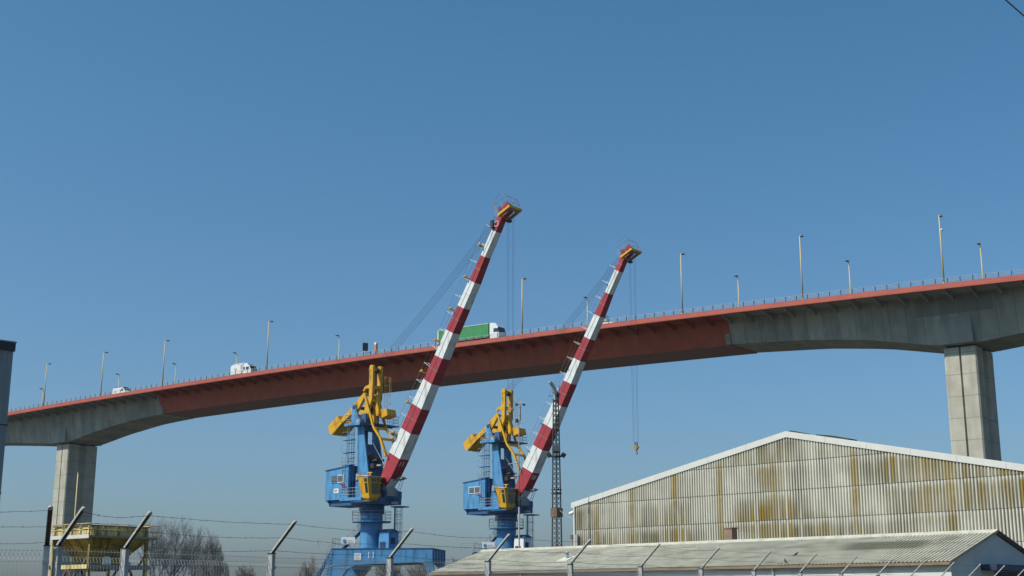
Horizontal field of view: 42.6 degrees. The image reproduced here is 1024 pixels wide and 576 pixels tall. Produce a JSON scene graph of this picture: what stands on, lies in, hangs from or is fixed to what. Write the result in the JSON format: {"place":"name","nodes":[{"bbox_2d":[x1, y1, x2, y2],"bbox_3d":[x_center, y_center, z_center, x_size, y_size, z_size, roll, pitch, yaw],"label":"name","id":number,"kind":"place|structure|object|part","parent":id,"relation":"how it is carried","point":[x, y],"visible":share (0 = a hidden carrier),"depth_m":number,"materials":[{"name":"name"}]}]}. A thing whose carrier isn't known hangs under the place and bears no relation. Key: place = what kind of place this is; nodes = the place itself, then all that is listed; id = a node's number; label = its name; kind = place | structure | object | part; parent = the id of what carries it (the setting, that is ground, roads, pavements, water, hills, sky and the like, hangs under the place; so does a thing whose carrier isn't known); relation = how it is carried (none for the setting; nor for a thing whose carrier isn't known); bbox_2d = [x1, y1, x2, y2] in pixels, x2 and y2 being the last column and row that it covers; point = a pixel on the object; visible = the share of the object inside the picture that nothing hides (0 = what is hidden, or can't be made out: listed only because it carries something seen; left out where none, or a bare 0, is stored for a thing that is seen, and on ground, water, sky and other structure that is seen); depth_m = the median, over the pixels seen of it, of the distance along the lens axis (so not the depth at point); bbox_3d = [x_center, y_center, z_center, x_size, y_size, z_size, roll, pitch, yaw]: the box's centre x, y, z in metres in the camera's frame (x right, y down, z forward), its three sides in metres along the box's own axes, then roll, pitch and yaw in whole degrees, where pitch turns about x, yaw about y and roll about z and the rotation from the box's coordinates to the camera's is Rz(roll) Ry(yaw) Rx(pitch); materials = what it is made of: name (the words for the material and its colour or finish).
{"place":"outdoors","nodes":[
{"label":"outdoors","id":0,"kind":"place"},
{"bbox_2d":[0,339,16,495],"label":"metal building","id":1,"kind":"structure","parent":0,"point":[7,348],"depth_m":60.39,"materials":[{"name":"grey metal"}]},
{"bbox_2d":[374,342,379,353],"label":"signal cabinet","id":2,"kind":"object","parent":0,"point":[376,346],"visible":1,"depth_m":286.17,"materials":[{"name":"metal"}]},
{"bbox_2d":[374,565,404,575],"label":"bare tree","id":3,"kind":"object","parent":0,"point":[396,572],"visible":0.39,"depth_m":215.53,"materials":[{"name":"grey plant"}]},
{"bbox_2d":[403,565,426,575],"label":"bare tree","id":4,"kind":"object","parent":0,"point":[417,567],"visible":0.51,"depth_m":213.10,"materials":[{"name":"grey plant"}]},
{"bbox_2d":[0,0,1023,575],"label":"sky","id":5,"kind":"structure","parent":0,"point":[197,176],"materials":[{"name":"blue"}]},
{"bbox_2d":[505,403,526,547],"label":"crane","id":6,"kind":"object","parent":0,"point":[517,404],"visible":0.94,"depth_m":89.07,"materials":[{"name":"metal"}]},
{"bbox_2d":[429,527,1023,575],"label":"building","id":7,"kind":"structure","parent":0,"point":[992,548],"depth_m":64.81,"materials":[{"name":"grey paint"}]},
{"bbox_2d":[995,572,1023,575],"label":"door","id":8,"kind":"structure","parent":7,"relation":"in","point":[1000,573],"depth_m":60.14,"materials":[{"name":"blue metal"}]},
{"bbox_2d":[1005,0,1023,15],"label":"overhead cable","id":9,"kind":"object","parent":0,"point":[1014,7],"visible":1,"depth_m":27.05,"materials":[{"name":"black metal"}]},
{"bbox_3d":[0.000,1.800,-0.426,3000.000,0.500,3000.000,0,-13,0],"label":"ground","id":10,"kind":"structure","parent":0,"visible":0},
{"bbox_2d":[0,505,52,575],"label":"side fence","id":11,"kind":"object","parent":10,"relation":"on","point":[45,556],"visible":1,"depth_m":15.75,"materials":[{"name":"metal"}]},
{"bbox_2d":[70,472,78,571],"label":"thin pole","id":12,"kind":"object","parent":10,"relation":"on","point":[75,505],"visible":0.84,"depth_m":98.95,"materials":[{"name":"metal"}]},
{"bbox_2d":[48,523,164,575],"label":"bulk hopper","id":13,"kind":"object","parent":10,"relation":"on","point":[95,536],"visible":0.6,"depth_m":85.45,"materials":[{"name":"yellow metal"}]},
{"bbox_2d":[138,514,202,575],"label":"bare tree","id":14,"kind":"object","parent":10,"relation":"on","point":[168,557],"visible":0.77,"depth_m":196.08,"materials":[{"name":"brown plant"}]},
{"bbox_2d":[180,525,223,575],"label":"bare tree","id":15,"kind":"object","parent":10,"relation":"on","point":[209,546],"visible":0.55,"depth_m":200.32,"materials":[{"name":"grey plant"}]},
{"bbox_2d":[194,551,229,575],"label":"bare tree","id":16,"kind":"object","parent":10,"relation":"on","point":[218,570],"visible":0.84,"depth_m":193.40,"materials":[{"name":"grey plant"}]},
{"bbox_2d":[233,563,257,575],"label":"bare tree","id":17,"kind":"object","parent":10,"relation":"on","point":[246,573],"visible":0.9,"depth_m":209.57,"materials":[{"name":"grey plant"}]},
{"bbox_2d":[296,555,318,575],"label":"bare tree","id":18,"kind":"object","parent":10,"relation":"on","point":[304,570],"visible":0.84,"depth_m":190.36,"materials":[{"name":"grey plant"}]},
{"bbox_2d":[5,269,1023,575],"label":"bridge","id":19,"kind":"structure","parent":10,"relation":"on","point":[967,329],"depth_m":254.15,"materials":[{"name":"concrete"}]},
{"bbox_2d":[43,363,50,405],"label":"lamp post","id":20,"kind":"object","parent":19,"relation":"on","point":[45,385],"visible":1,"depth_m":354.04,"materials":[{"name":"metal"}]},
{"bbox_2d":[100,352,107,395],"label":"lamp post","id":21,"kind":"object","parent":19,"relation":"on","point":[102,373],"visible":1,"depth_m":340.34,"materials":[{"name":"metal"}]},
{"bbox_2d":[112,387,129,393],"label":"delivery van","id":22,"kind":"object","parent":19,"relation":"on","point":[119,389],"visible":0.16,"depth_m":338.62,"materials":[{"name":"white metal"}]},
{"bbox_2d":[162,340,169,385],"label":"lamp post","id":23,"kind":"object","parent":19,"relation":"on","point":[163,363],"visible":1,"depth_m":326.53,"materials":[{"name":"metal"}]},
{"bbox_2d":[230,363,256,374],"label":"box truck","id":24,"kind":"object","parent":19,"relation":"on","point":[242,367],"visible":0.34,"depth_m":312.65,"materials":[{"name":"white metal"}]},
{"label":"window","id":25,"kind":"part","parent":24,"relation":"part of","materials":[{"name":"glass"}]},
{"bbox_2d":[266,321,272,369],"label":"lamp post","id":26,"kind":"object","parent":19,"relation":"on","point":[267,345],"visible":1,"depth_m":305.70,"materials":[{"name":"metal"}]},
{"bbox_2d":[363,343,371,352],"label":"sign board","id":27,"kind":"object","parent":19,"relation":"on","point":[365,346],"visible":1,"depth_m":288.01,"materials":[{"name":"metal"}]},
{"bbox_2d":[437,323,504,343],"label":"articulated truck","id":28,"kind":"object","parent":19,"relation":"on","point":[480,330],"visible":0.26,"depth_m":271.94,"materials":[{"name":"metal"}]},
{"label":"window","id":29,"kind":"part","parent":28,"relation":"part of","materials":[{"name":"glass"}]},
{"bbox_2d":[521,278,525,333],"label":"lamp post","id":30,"kind":"object","parent":19,"relation":"on","point":[522,305],"visible":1,"depth_m":264.20,"materials":[{"name":"metal"}]},
{"bbox_2d":[680,253,684,313],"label":"lamp post","id":31,"kind":"object","parent":19,"relation":"on","point":[681,284],"visible":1,"depth_m":243.14,"materials":[{"name":"metal"}]},
{"bbox_2d":[734,275,739,306],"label":"lamp post","id":32,"kind":"object","parent":19,"relation":"on","point":[738,291],"visible":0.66,"depth_m":261.88,"materials":[{"name":"metal"}]},
{"bbox_2d":[799,235,803,298],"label":"lamp post","id":33,"kind":"object","parent":19,"relation":"on","point":[801,266],"visible":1,"depth_m":229.76,"materials":[{"name":"metal"}]},
{"bbox_2d":[845,260,850,293],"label":"lamp post","id":34,"kind":"object","parent":19,"relation":"on","point":[849,275],"visible":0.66,"depth_m":248.63,"materials":[{"name":"metal"}]},
{"bbox_2d":[938,215,945,282],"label":"lamp post","id":35,"kind":"object","parent":19,"relation":"on","point":[941,249],"visible":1,"depth_m":215.50,"materials":[{"name":"metal"}]},
{"bbox_2d":[977,243,983,278],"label":"lamp post","id":36,"kind":"object","parent":19,"relation":"on","point":[981,259],"visible":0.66,"depth_m":234.45,"materials":[{"name":"metal"}]},
{"bbox_2d":[51,506,1023,575],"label":"fence","id":37,"kind":"object","parent":10,"relation":"on","point":[124,560],"visible":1,"depth_m":19.87,"materials":[{"name":"metal"}]},
{"bbox_2d":[546,381,565,546],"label":"lattice mast","id":38,"kind":"object","parent":10,"relation":"on","point":[556,512],"visible":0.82,"depth_m":109.31,"materials":[{"name":"metal"}]},
{"bbox_2d":[569,431,1023,547],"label":"warehouse","id":39,"kind":"structure","parent":10,"relation":"on","point":[785,484],"depth_m":78.37,"materials":[{"name":"grey paint"}]},
{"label":"quay apron","id":40,"kind":"structure","parent":0,"visible":0},
{"bbox_2d":[313,193,521,575],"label":"harbour crane","id":41,"kind":"object","parent":40,"relation":"on","point":[367,484],"visible":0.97,"depth_m":141.23,"materials":[{"name":"blue paint"}]},
{"bbox_2d":[461,237,641,554],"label":"harbour crane","id":42,"kind":"object","parent":40,"relation":"on","point":[497,495],"visible":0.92,"depth_m":159.73,"materials":[{"name":"blue paint"}]}
]}

